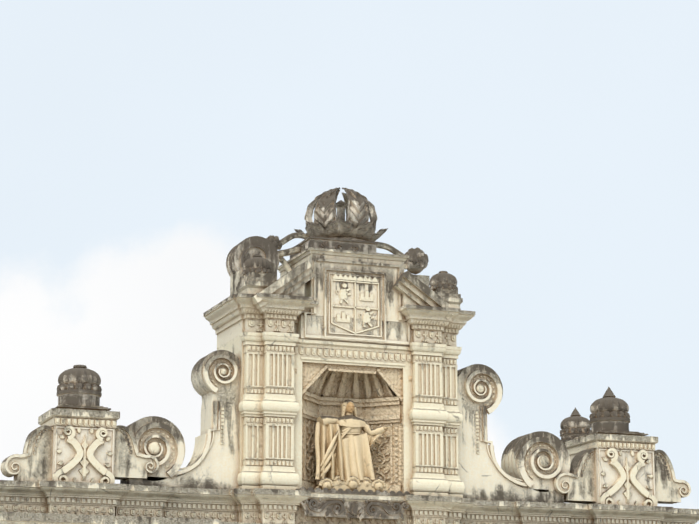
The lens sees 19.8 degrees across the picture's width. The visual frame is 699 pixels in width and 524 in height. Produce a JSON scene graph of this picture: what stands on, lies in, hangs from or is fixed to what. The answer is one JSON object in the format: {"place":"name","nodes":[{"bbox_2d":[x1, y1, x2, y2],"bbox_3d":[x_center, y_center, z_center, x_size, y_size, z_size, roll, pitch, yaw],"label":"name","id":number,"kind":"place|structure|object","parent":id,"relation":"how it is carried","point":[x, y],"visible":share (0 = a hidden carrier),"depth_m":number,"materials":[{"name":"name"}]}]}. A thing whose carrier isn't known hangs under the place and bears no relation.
{"place":"outdoors","nodes":[
{"label":"outdoors","id":0,"kind":"place"},
{"bbox_2d":[0,0,698,523],"label":"sky","id":1,"kind":"structure","parent":0,"point":[542,156],"materials":[{"name":"white"}]},
{"bbox_3d":[-1.994,12.506,60.296,19.500,7.270,11.700,5,-14,-20],"label":"church wall","id":2,"kind":"object","parent":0,"visible":0},
{"bbox_2d":[0,408,698,523],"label":"cornice pedestals","id":3,"kind":"object","parent":2,"relation":"on","point":[238,502],"visible":0.79,"depth_m":54.28,"materials":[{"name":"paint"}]},
{"bbox_2d":[0,274,657,523],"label":"relief ornaments","id":4,"kind":"object","parent":3,"relation":"on","point":[625,476],"visible":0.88,"depth_m":56.05,"materials":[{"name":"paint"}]},
{"bbox_2d":[217,332,464,497],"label":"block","id":5,"kind":"structure","parent":3,"relation":"on","point":[264,441],"depth_m":55.91,"materials":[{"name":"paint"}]},
{"bbox_2d":[120,247,569,502],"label":"gable wall","id":6,"kind":"structure","parent":3,"relation":"on","point":[213,463],"depth_m":56.70,"materials":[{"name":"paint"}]},
{"bbox_2d":[290,187,387,258],"bbox_3d":[-0.254,-1.037,58.600,2.577,2.279,2.568,5,-14,-20],"label":"crown","id":7,"kind":"object","parent":6,"relation":"on","point":[328,228],"visible":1,"depth_m":57.77,"materials":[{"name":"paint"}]},
{"bbox_2d":[230,232,462,319],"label":"rake arms","id":8,"kind":"object","parent":6,"relation":"on","point":[412,289],"visible":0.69,"depth_m":56.98},
{"bbox_2d":[0,404,690,503],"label":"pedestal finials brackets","id":9,"kind":"object","parent":3,"relation":"on","point":[576,483],"visible":0.88,"depth_m":53.82,"materials":[{"name":"beige stone"}]},
{"bbox_2d":[57,235,629,443],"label":"finials","id":10,"kind":"object","parent":9,"relation":"on","point":[78,384],"visible":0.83,"depth_m":57.44,"materials":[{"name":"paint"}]},
{"bbox_2d":[294,362,411,492],"bbox_3d":[-0.166,4.831,56.588,3.815,4.237,1.561,5,-14,-20],"label":"niche","id":11,"kind":"object","parent":3,"relation":"on","point":[374,395],"visible":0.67,"depth_m":56.68,"materials":[{"name":"beige stone"}]},
{"bbox_2d":[314,399,391,492],"bbox_3d":[-0.016,5.203,56.257,2.381,2.765,1.115,5,-14,-20],"label":"saint statue","id":12,"kind":"object","parent":11,"relation":"in","point":[343,444],"visible":0.85,"depth_m":55.84,"materials":[{"name":"stone"}]},
{"bbox_2d":[346,402,353,412],"bbox_3d":[0.015,4.119,56.505,0.244,0.342,0.304,5,-14,-20],"label":"statue face","id":13,"kind":"object","parent":12,"relation":"on","point":[350,407],"visible":0.81,"depth_m":56.41},
{"bbox_2d":[51,426,655,505],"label":"pedestals","id":14,"kind":"object","parent":3,"relation":"attached to","point":[102,457],"visible":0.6,"depth_m":58.30,"materials":[{"name":"beige stone"}]},
{"bbox_2d":[296,487,413,519],"bbox_3d":[0.059,6.739,55.358,3.450,0.862,0.665,5,-14,-20],"label":"statue base","id":15,"kind":"object","parent":3,"relation":"attached to","point":[366,509],"visible":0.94,"depth_m":55.09,"materials":[{"name":"grey stone"}]}
]}

